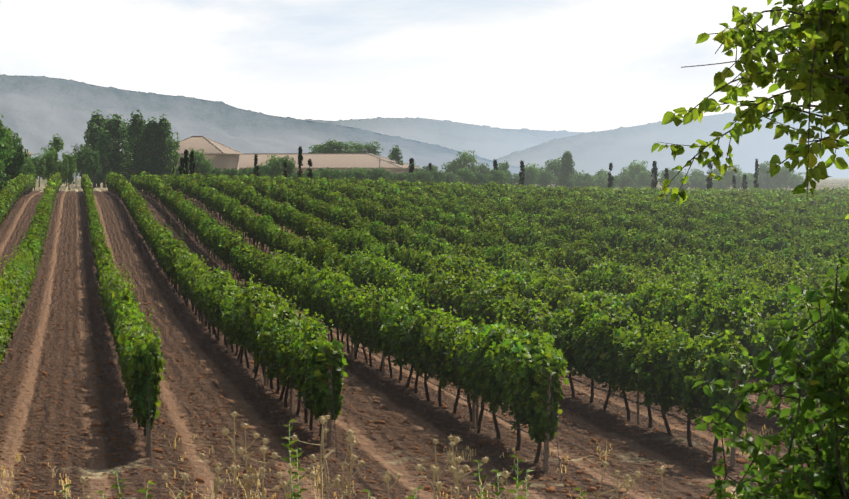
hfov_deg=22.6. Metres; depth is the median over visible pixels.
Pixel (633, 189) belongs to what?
vine
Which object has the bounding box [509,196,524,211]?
vine
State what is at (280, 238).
vine
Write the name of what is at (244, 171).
shrub
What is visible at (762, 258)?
vine
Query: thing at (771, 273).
vine
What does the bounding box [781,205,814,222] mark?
vine
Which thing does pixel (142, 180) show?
vine
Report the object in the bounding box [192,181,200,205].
vine
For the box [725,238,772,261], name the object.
vine
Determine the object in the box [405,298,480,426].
vine
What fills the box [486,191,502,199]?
vine
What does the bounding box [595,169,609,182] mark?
round tree
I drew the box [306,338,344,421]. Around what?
vine row end
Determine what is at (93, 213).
vine
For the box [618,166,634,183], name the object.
round tree
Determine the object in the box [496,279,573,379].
vine
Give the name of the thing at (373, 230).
vine
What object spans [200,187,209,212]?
vine
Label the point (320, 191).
vine
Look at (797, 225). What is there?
vine
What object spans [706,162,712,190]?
cypress tree
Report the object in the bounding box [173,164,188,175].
shrub
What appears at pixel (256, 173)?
cypress tree
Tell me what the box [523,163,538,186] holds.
round tree
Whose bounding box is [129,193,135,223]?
vine
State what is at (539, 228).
vine
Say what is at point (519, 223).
vine
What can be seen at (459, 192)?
vine
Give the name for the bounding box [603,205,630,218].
vine
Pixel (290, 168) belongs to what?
round tree
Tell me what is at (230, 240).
vine
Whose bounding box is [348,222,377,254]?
vine
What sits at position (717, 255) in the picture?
vine
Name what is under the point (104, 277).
vine
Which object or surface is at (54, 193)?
vine
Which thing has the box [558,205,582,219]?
vine
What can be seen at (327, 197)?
vine
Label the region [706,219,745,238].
vine
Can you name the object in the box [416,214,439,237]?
vine
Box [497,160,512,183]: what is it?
round tree
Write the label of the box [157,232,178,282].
vine
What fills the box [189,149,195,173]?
cypress tree
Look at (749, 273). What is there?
vine
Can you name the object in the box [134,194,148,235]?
vine
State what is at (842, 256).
vine
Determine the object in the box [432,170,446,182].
shrub
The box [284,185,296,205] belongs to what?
vine
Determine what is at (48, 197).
vine
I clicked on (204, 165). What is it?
round tree
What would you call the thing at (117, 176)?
vine
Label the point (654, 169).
cypress tree
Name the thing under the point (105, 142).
poplar tree
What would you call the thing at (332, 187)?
vine
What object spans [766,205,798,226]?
vine
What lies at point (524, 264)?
vine
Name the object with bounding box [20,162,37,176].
shrub
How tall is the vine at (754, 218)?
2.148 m
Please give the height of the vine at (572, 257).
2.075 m
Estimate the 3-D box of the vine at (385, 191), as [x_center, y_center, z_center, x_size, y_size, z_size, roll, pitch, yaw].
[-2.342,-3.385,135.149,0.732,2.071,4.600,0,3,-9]
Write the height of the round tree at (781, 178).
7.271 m
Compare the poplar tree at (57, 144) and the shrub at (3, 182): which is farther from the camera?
the poplar tree at (57, 144)
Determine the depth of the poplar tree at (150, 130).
288.36 m
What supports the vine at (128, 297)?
on the ground
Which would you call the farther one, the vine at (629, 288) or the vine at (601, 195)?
the vine at (601, 195)
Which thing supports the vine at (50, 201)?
on the ground
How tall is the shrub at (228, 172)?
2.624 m
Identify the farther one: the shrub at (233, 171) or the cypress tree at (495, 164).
the cypress tree at (495, 164)
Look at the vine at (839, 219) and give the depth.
102.46 m
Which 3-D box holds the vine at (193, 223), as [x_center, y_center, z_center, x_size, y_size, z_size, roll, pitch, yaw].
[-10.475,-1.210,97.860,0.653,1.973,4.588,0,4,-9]
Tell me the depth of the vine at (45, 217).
95.61 m
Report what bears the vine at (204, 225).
on the ground
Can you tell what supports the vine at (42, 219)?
on the ground
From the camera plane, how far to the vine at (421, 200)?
121.81 m
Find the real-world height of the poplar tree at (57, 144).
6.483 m
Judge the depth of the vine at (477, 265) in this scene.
54.94 m
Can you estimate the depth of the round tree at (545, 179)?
444.02 m
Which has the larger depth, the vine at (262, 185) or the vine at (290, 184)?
the vine at (290, 184)
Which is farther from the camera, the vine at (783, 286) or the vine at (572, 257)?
the vine at (572, 257)
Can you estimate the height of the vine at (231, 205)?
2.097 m
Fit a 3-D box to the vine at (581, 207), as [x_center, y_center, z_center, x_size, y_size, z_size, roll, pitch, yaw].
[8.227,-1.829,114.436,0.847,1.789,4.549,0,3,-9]
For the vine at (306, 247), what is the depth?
72.49 m
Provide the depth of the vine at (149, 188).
154.43 m
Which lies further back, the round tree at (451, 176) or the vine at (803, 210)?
the round tree at (451, 176)
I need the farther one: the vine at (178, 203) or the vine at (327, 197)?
the vine at (327, 197)
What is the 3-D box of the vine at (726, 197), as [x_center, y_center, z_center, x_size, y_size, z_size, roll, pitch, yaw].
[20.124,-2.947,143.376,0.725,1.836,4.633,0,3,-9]
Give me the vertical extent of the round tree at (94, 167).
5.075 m
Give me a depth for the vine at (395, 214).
99.48 m
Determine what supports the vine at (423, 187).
on the ground
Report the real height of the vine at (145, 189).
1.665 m
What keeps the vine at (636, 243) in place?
on the ground
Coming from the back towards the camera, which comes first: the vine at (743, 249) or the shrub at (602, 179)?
the shrub at (602, 179)
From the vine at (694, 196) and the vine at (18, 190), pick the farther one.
the vine at (18, 190)
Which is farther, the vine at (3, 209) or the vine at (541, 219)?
the vine at (3, 209)
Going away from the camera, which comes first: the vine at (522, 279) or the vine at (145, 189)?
the vine at (522, 279)
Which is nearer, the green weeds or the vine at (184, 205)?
the green weeds
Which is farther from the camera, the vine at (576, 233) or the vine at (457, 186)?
the vine at (457, 186)
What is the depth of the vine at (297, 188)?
143.37 m
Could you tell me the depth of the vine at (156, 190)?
141.73 m
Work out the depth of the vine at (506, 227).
85.93 m
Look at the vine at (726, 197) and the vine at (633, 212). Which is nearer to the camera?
the vine at (633, 212)
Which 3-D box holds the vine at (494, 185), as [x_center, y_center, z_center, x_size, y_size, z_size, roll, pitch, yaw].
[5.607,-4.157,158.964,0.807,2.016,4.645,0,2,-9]
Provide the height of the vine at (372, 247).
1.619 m
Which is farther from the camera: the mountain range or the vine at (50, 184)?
the mountain range
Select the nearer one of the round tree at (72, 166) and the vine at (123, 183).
the vine at (123, 183)
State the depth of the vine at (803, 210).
112.35 m
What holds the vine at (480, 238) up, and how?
on the ground
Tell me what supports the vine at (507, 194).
on the ground
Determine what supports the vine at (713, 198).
on the ground
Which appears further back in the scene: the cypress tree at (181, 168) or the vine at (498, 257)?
the cypress tree at (181, 168)
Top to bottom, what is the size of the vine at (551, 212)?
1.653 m
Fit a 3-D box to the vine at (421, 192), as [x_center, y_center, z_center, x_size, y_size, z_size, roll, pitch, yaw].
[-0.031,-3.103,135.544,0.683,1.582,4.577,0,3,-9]
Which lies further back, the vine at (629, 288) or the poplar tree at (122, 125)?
the poplar tree at (122, 125)
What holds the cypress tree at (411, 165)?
on the ground
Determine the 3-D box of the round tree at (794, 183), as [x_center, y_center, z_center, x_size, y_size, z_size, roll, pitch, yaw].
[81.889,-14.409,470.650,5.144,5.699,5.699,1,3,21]
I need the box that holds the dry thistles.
[77,411,666,498]
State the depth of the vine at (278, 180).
154.67 m
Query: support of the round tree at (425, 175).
on the ground
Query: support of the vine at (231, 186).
on the ground
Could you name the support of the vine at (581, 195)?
on the ground
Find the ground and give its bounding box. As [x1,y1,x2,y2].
[0,178,848,498]
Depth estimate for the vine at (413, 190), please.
139.76 m
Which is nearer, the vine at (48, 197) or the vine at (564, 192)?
the vine at (48, 197)
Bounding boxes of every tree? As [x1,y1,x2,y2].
[0,113,14,174]
[0,126,13,149]
[0,132,27,181]
[11,152,31,179]
[24,153,46,189]
[41,146,58,179]
[47,134,68,183]
[62,151,77,189]
[71,144,93,187]
[83,110,112,186]
[84,147,101,188]
[85,122,102,187]
[94,130,115,187]
[97,114,131,176]
[112,114,127,180]
[119,124,135,181]
[125,110,151,179]
[138,117,168,175]
[138,120,152,174]
[152,114,176,174]
[168,132,180,173]
[178,157,185,174]
[184,149,189,173]
[188,148,205,175]
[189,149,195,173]
[198,159,212,176]
[253,154,258,175]
[258,162,273,178]
[265,155,283,176]
[279,154,296,176]
[282,172,297,178]
[283,162,286,178]
[297,146,302,177]
[305,170,320,177]
[307,159,313,178]
[308,143,330,152]
[320,139,357,152]
[344,168,355,177]
[349,141,383,155]
[349,167,367,181]
[363,168,378,180]
[383,169,393,179]
[388,145,403,164]
[407,158,414,180]
[414,169,433,181]
[415,164,440,172]
[441,159,461,181]
[444,172,460,182]
[455,150,478,183]
[456,167,476,182]
[469,172,481,184]
[475,162,490,178]
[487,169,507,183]
[493,159,497,183]
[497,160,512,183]
[501,172,515,184]
[518,160,524,184]
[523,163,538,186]
[537,170,552,185]
[545,156,576,182]
[550,175,559,186]
[557,150,574,187]
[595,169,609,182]
[608,162,613,187]
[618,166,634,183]
[627,160,647,188]
[634,170,660,187]
[650,161,658,188]
[651,0,848,363]
[658,168,679,186]
[664,168,669,186]
[668,170,684,185]
[686,169,705,188]
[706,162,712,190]
[710,165,727,185]
[723,165,742,187]
[732,175,735,188]
[734,172,754,189]
[742,174,747,189]
[753,159,758,188]
[757,161,776,189]
[768,165,790,188]
[780,167,796,189]
[785,172,805,188]
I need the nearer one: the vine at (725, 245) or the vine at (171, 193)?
the vine at (725, 245)
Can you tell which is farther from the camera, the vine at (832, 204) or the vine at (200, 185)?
the vine at (200, 185)
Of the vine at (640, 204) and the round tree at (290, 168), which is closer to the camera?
the vine at (640, 204)
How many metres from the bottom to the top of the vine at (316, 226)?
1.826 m
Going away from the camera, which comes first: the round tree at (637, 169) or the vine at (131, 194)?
the vine at (131, 194)
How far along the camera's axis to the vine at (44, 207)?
99.94 m
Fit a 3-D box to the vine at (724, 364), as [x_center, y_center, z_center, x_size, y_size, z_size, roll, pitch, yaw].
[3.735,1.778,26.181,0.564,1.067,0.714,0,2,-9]
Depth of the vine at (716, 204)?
120.58 m
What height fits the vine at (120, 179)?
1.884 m
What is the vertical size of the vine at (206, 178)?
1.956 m
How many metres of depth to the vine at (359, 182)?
165.34 m
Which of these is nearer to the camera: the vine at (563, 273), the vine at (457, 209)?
the vine at (563, 273)
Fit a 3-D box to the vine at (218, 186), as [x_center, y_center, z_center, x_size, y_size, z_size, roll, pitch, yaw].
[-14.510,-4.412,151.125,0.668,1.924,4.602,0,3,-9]
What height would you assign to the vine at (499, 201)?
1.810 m
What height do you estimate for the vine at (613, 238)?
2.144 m
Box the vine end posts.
[146,359,752,480]
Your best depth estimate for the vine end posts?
26.06 m
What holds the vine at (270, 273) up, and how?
on the ground
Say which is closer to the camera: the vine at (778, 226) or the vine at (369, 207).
the vine at (778, 226)
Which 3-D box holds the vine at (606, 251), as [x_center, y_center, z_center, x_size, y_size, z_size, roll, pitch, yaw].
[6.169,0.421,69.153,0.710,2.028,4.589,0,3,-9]
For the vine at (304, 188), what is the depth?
138.62 m
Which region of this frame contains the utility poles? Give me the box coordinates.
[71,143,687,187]
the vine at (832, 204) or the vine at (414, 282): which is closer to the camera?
the vine at (414, 282)
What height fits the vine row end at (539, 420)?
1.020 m
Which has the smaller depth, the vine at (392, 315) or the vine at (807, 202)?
the vine at (392, 315)
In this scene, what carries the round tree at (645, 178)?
on the ground
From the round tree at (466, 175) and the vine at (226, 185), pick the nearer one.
the vine at (226, 185)
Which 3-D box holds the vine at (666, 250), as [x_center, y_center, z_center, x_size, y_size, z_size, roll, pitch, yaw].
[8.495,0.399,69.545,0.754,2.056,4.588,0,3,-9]
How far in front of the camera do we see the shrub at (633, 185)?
473.51 m
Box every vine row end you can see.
[132,342,159,429]
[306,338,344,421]
[522,359,560,442]
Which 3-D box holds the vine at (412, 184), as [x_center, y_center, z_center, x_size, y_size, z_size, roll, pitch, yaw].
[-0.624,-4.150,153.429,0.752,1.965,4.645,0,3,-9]
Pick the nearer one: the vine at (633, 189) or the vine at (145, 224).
the vine at (145, 224)
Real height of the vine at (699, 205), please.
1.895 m
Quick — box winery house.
[175,136,243,173]
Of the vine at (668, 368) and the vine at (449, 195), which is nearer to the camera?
the vine at (668, 368)
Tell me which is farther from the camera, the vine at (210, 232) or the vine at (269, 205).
the vine at (269, 205)
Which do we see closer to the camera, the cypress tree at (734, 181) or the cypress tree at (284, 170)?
the cypress tree at (284, 170)
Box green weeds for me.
[58,419,588,498]
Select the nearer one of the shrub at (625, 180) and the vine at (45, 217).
the vine at (45, 217)
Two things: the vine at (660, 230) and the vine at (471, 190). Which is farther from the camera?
the vine at (471, 190)
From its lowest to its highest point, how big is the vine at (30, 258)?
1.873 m
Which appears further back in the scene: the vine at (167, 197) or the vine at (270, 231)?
the vine at (167, 197)
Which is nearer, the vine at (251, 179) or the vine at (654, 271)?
the vine at (654, 271)
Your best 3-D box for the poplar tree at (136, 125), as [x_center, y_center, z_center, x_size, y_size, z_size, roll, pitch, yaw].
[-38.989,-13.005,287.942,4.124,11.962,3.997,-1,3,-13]
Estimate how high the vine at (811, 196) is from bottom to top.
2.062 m
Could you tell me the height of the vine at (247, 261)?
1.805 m
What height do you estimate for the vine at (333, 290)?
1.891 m
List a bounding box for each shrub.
[0,160,9,192]
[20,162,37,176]
[63,165,74,186]
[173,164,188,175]
[213,167,222,175]
[222,169,231,177]
[231,168,238,177]
[239,168,247,175]
[247,167,255,176]
[258,168,264,175]
[318,167,335,177]
[320,169,328,179]
[326,169,345,179]
[372,167,390,180]
[388,173,407,181]
[404,172,417,182]
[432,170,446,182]
[476,174,491,184]
[510,173,531,185]
[536,167,553,187]
[571,173,594,187]
[574,175,600,187]
[593,173,612,187]
[604,175,620,189]
[616,174,632,188]
[626,171,641,188]
[671,174,691,188]
[690,176,707,189]
[712,175,729,189]
[746,173,768,189]
[763,175,778,189]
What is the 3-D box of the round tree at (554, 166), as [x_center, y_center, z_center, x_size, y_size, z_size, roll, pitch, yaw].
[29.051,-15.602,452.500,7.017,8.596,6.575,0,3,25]
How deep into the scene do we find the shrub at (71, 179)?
301.97 m
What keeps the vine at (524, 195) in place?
on the ground
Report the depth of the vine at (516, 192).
140.16 m
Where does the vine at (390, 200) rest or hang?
on the ground
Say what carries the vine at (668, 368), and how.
on the ground
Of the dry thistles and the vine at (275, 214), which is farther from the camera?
the vine at (275, 214)
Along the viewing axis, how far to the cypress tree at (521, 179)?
400.54 m
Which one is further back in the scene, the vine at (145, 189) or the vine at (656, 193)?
the vine at (145, 189)
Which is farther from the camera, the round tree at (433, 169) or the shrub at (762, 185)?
the shrub at (762, 185)
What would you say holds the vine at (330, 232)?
on the ground
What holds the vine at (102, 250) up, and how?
on the ground
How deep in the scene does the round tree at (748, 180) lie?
458.68 m
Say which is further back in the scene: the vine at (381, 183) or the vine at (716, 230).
the vine at (381, 183)
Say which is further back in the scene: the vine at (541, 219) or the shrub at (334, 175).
the shrub at (334, 175)
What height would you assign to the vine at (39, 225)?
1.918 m
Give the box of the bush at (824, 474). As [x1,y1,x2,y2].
[692,253,848,498]
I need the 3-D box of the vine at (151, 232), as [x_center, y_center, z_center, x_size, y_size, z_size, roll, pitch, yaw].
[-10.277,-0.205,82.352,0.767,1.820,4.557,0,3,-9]
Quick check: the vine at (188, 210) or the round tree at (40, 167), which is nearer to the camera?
the vine at (188, 210)
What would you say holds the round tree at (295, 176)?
on the ground
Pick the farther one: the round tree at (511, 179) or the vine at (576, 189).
the round tree at (511, 179)
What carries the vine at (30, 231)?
on the ground
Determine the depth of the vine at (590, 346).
32.11 m
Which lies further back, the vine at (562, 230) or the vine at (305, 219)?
the vine at (305, 219)
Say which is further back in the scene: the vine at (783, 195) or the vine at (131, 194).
the vine at (783, 195)
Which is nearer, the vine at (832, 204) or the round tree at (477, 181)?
the vine at (832, 204)
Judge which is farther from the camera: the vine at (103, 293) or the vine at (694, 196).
the vine at (694, 196)
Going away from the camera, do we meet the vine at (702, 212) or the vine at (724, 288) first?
the vine at (724, 288)
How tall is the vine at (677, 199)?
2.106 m
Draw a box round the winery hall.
[239,153,419,181]
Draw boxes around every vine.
[0,184,12,220]
[0,193,9,225]
[0,198,5,226]
[0,200,3,224]
[0,255,31,332]
[0,263,22,361]
[0,285,18,359]
[0,299,6,361]
[1,262,22,347]
[2,185,12,214]
[2,185,15,212]
[4,253,34,313]
[5,175,17,208]
[11,244,34,312]
[14,175,21,201]
[15,181,20,202]
[16,233,36,279]
[17,176,24,199]
[18,231,40,279]
[19,171,27,196]
[19,173,24,197]
[26,224,43,262]
[27,230,41,258]
[28,218,45,262]
[30,207,46,241]
[35,210,49,238]
[36,197,50,228]
[36,198,51,223]
[37,193,52,219]
[42,192,52,211]
[43,184,55,206]
[43,188,53,208]
[45,181,56,199]
[85,182,93,198]
[86,191,94,213]
[87,196,95,210]
[88,203,98,225]
[89,208,99,232]
[90,216,100,245]
[91,218,103,254]
[93,226,105,258]
[93,231,108,265]
[94,244,105,280]
[96,237,111,282]
[98,246,116,292]
[98,261,113,306]
[100,263,117,324]
[104,264,127,344]
[108,270,131,361]
[112,271,141,358]
[114,174,123,197]
[114,297,152,399]
[117,176,126,201]
[117,305,166,449]
[120,181,128,200]
[121,187,128,210]
[123,183,132,212]
[125,183,137,214]
[128,186,138,220]
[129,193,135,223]
[131,193,142,226]
[134,175,139,190]
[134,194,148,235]
[135,202,151,239]
[139,171,146,193]
[139,211,154,247]
[141,174,147,194]
[143,216,153,254]
[144,178,147,195]
[146,174,157,197]
[146,176,149,196]
[146,216,161,258]
[148,174,157,198]
[149,219,162,266]
[151,178,161,200]
[152,224,172,273]
[154,179,160,203]
[156,179,166,204]
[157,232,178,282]
[159,186,165,208]
[162,179,171,211]
[162,230,188,291]
[165,189,174,215]
[168,191,177,219]
[170,173,175,190]
[170,242,188,301]
[171,189,183,223]
[173,175,178,191]
[174,247,199,311]
[175,196,186,228]
[176,173,185,191]
[179,179,185,197]
[179,195,193,233]
[182,175,189,198]
[183,255,208,324]
[184,203,197,238]
[185,178,193,200]
[189,179,196,202]
[189,204,199,242]
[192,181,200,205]
[193,267,213,333]
[194,170,202,182]
[195,179,207,207]
[195,208,210,249]
[199,211,217,257]
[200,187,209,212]
[202,264,241,348]
[203,174,212,186]
[204,187,215,216]
[204,221,223,264]
[207,177,215,187]
[210,190,219,219]
[211,176,220,190]
[214,192,226,223]
[215,223,229,269]
[216,174,223,192]
[216,278,243,363]
[219,177,228,194]
[219,222,244,279]
[220,194,231,226]
[223,178,234,197]
[225,192,239,231]
[228,177,236,198]
[230,238,249,285]
[230,270,274,384]
[231,202,246,238]
[232,181,245,205]
[238,189,246,204]
[239,174,247,183]
[239,204,256,244]
[240,237,262,286]
[244,184,258,211]
[245,209,261,250]
[247,174,257,188]
[248,284,300,407]
[250,193,261,216]
[252,173,262,194]
[252,244,274,290]
[254,207,273,255]
[256,192,270,215]
[257,177,269,197]
[261,250,292,299]
[262,198,276,227]
[263,182,274,200]
[263,221,280,254]
[269,181,284,203]
[271,201,283,229]
[272,224,298,255]
[275,175,286,184]
[275,307,347,440]
[277,182,289,203]
[278,194,298,232]
[278,252,311,321]
[283,232,302,259]
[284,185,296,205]
[287,179,294,188]
[289,207,304,238]
[290,187,305,212]
[293,177,304,183]
[293,179,301,192]
[296,252,338,341]
[297,226,321,267]
[299,185,308,193]
[299,192,314,214]
[299,209,316,238]
[300,178,306,185]
[305,178,319,185]
[307,183,318,200]
[307,194,322,217]
[309,212,329,243]
[313,230,338,271]
[314,185,329,201]
[314,265,361,356]
[317,197,335,222]
[319,177,330,186]
[319,218,343,247]
[323,190,335,203]
[325,244,358,275]
[326,201,341,227]
[327,179,338,195]
[330,188,345,208]
[333,223,354,255]
[335,180,348,198]
[337,201,360,230]
[341,275,386,371]
[342,193,354,207]
[343,182,357,200]
[345,245,383,291]
[346,173,355,184]
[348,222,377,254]
[349,213,373,233]
[351,184,367,201]
[351,197,365,218]
[353,179,363,186]
[361,182,379,200]
[362,183,375,189]
[362,193,382,223]
[363,214,383,246]
[363,237,387,261]
[365,251,409,299]
[368,177,379,187]
[369,279,428,392]
[371,191,383,206]
[372,181,382,192]
[374,201,391,227]
[376,177,389,189]
[377,220,399,247]
[380,180,392,196]
[381,188,402,209]
[382,229,412,268]
[387,201,409,228]
[388,184,404,198]
[391,178,403,184]
[391,263,433,307]
[393,220,422,251]
[394,199,411,211]
[396,182,410,192]
[399,190,417,204]
[400,203,426,231]
[402,240,434,278]
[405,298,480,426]
[406,186,420,195]
[407,202,424,216]
[408,181,421,189]
[411,225,438,253]
[412,195,427,206]
[415,189,427,198]
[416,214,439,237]
[418,182,433,191]
[421,181,434,186]
[421,198,443,224]
[421,261,472,320]
[424,195,440,208]
[425,246,469,276]
[426,186,445,199]
[431,237,458,256]
[433,220,459,245]
[434,209,454,226]
[436,194,459,214]
[438,193,456,201]
[440,184,453,193]
[450,184,465,188]
[450,200,469,215]
[451,186,469,198]
[452,207,474,229]
[452,224,475,249]
[452,243,503,285]
[453,194,469,207]
[453,237,487,259]
[455,269,519,335]
[457,301,569,462]
[462,193,481,201]
[463,184,477,193]
[465,195,484,209]
[466,202,493,220]
[468,209,496,233]
[472,223,508,251]
[475,188,489,196]
[477,191,494,202]
[477,235,521,271]
[480,183,492,189]
[480,197,498,213]
[483,185,496,193]
[483,209,505,223]
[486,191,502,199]
[486,260,540,300]
[488,211,517,246]
[491,183,506,188]
[493,197,510,206]
[495,186,511,192]
[495,199,520,216]
[496,237,529,256]
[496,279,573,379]
[499,191,516,200]
[505,247,556,279]
[506,209,526,230]
[509,186,526,195]
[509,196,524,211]
[509,218,545,249]
[513,205,536,222]
[515,190,533,201]
[521,186,535,192]
[521,194,547,214]
[521,269,580,316]
[522,219,550,236]
[525,237,556,267]
[528,188,543,194]
[531,190,550,205]
[531,209,557,227]
[535,229,569,253]
[536,191,558,199]
[538,256,586,292]
[539,205,564,216]
[543,220,573,241]
[546,187,561,195]
[546,194,570,210]
[549,288,640,424]
[551,205,581,230]
[552,235,600,279]
[557,182,576,200]
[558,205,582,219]
[559,231,598,256]
[564,198,585,216]
[567,187,583,193]
[569,223,602,246]
[569,280,630,316]
[570,196,591,207]
[572,189,596,203]
[574,211,605,235]
[577,256,639,297]
[579,187,597,194]
[579,207,606,226]
[581,188,599,192]
[583,201,609,217]
[586,200,607,209]
[586,256,638,275]
[590,230,636,265]
[591,196,611,206]
[593,190,613,202]
[595,219,633,250]
[599,219,629,236]
[601,187,614,192]
[601,205,630,230]
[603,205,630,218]
[606,200,629,214]
[607,199,627,209]
[609,194,628,203]
[612,189,632,198]
[617,295,752,460]
[621,266,689,295]
[621,273,698,339]
[623,242,671,278]
[624,223,671,259]
[625,196,649,211]
[625,210,661,233]
[626,191,649,198]
[626,222,659,238]
[626,255,669,282]
[627,187,641,194]
[627,194,647,202]
[627,203,650,217]
[628,209,650,221]
[643,187,660,196]
[645,194,657,200]
[645,197,673,211]
[647,195,673,204]
[649,200,680,220]
[650,221,683,235]
[651,207,682,229]
[657,221,695,250]
[659,232,709,262]
[662,250,718,275]
[667,195,689,205]
[668,201,687,207]
[668,260,738,291]
[669,200,699,218]
[673,211,702,221]
[676,214,715,233]
[679,262,756,304]
[685,190,702,202]
[686,197,709,209]
[686,222,721,243]
[688,225,737,260]
[690,271,802,416]
[692,190,707,196]
[692,208,719,219]
[694,201,716,212]
[697,196,718,201]
[698,208,734,229]
[699,242,749,268]
[702,194,719,205]
[704,193,728,198]
[705,199,731,210]
[705,351,749,437]
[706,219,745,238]
[707,251,773,285]
[711,200,739,215]
[715,194,732,201]
[715,198,737,206]
[715,228,756,251]
[721,191,740,198]
[722,201,749,209]
[724,207,750,223]
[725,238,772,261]
[728,217,761,232]
[733,266,803,294]
[735,197,765,207]
[737,201,768,224]
[739,225,777,244]
[741,248,797,278]
[744,270,836,333]
[745,201,771,212]
[747,205,783,228]
[752,228,795,254]
[753,195,779,204]
[757,251,834,294]
[759,200,785,211]
[759,212,800,237]
[761,193,778,200]
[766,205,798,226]
[767,237,829,269]
[771,202,798,215]
[772,191,792,197]
[774,223,824,247]
[775,195,799,201]
[775,196,801,205]
[777,295,848,415]
[780,193,796,198]
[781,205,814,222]
[781,214,814,231]
[784,199,814,211]
[788,194,810,201]
[788,268,834,317]
[792,197,811,204]
[792,222,836,243]
[792,232,848,260]
[794,252,848,282]
[796,200,830,215]
[796,210,834,227]
[808,194,835,202]
[809,196,834,207]
[809,203,839,217]
[811,210,846,224]
[811,214,848,235]
[816,231,848,251]
[816,251,848,266]
[818,271,846,290]
[819,190,837,199]
[822,187,836,192]
[824,190,844,197]
[824,197,848,212]
[828,214,848,231]
[833,198,847,206]
[833,229,848,246]
[838,207,848,216]
[838,253,848,266]
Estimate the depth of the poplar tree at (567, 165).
400.73 m
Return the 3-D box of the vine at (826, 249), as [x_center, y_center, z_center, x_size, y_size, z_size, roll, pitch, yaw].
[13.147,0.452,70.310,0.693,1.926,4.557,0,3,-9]
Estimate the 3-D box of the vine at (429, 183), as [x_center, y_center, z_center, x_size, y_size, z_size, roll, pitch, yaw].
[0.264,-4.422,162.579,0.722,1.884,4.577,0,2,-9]
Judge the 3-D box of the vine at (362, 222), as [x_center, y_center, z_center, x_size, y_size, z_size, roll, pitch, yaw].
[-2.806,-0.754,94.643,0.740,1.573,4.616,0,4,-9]
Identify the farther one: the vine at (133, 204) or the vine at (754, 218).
the vine at (133, 204)
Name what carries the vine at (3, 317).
on the ground
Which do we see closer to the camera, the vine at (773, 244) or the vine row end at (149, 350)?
the vine row end at (149, 350)
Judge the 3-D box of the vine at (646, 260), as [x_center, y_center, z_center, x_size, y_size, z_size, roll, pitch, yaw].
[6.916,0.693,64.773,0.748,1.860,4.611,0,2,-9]
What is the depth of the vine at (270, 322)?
33.61 m
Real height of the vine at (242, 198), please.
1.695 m
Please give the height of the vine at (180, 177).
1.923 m
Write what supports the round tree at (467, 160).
on the ground
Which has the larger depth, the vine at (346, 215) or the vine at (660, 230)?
the vine at (346, 215)
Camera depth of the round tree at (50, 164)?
220.29 m
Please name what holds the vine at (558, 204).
on the ground
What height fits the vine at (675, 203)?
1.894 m
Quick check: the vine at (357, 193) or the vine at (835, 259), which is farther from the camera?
the vine at (357, 193)
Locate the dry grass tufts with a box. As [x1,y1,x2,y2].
[0,424,791,498]
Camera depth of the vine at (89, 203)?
111.02 m
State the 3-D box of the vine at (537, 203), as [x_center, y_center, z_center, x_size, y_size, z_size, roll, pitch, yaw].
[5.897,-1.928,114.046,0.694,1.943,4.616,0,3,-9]
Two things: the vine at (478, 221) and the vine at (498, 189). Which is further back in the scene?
the vine at (498, 189)
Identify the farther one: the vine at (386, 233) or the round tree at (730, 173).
the round tree at (730, 173)
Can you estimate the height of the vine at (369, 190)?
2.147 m
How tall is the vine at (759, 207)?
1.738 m
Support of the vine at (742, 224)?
on the ground
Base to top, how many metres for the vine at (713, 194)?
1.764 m
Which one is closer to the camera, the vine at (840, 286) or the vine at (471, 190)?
the vine at (840, 286)
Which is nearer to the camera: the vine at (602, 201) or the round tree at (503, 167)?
the vine at (602, 201)
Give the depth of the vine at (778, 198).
144.69 m
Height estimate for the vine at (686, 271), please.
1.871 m
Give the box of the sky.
[0,0,841,131]
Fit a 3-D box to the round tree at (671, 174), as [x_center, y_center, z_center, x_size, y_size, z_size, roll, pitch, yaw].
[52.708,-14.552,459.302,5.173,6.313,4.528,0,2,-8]
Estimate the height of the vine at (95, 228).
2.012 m
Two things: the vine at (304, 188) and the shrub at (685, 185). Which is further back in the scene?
the shrub at (685, 185)
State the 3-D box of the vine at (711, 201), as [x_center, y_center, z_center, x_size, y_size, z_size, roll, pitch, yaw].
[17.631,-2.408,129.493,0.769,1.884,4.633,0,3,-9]
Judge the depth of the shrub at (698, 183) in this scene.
465.29 m
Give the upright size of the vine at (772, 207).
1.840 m
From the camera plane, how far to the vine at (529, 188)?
159.84 m
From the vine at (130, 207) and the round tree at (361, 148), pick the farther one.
the round tree at (361, 148)
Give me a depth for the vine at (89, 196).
116.77 m
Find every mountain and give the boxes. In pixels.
[0,74,593,177]
[497,109,848,177]
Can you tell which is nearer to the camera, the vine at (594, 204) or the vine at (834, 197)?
the vine at (594, 204)
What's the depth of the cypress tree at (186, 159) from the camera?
298.56 m
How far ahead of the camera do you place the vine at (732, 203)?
124.39 m
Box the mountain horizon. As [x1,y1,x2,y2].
[305,119,586,137]
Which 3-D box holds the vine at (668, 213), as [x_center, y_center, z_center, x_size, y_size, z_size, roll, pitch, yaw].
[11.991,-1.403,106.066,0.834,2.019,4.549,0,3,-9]
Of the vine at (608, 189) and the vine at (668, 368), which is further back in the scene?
the vine at (608, 189)
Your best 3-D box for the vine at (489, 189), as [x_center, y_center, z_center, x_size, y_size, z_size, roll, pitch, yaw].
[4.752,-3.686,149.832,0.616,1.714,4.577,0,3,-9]
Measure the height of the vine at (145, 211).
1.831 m
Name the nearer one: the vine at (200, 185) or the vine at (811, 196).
the vine at (200, 185)
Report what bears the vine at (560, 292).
on the ground
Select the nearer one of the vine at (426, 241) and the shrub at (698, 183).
the vine at (426, 241)
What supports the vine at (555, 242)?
on the ground
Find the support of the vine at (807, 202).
on the ground
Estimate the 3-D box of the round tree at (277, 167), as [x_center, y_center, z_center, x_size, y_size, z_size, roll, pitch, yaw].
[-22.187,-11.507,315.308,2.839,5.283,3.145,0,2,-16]
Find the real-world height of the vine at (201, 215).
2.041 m

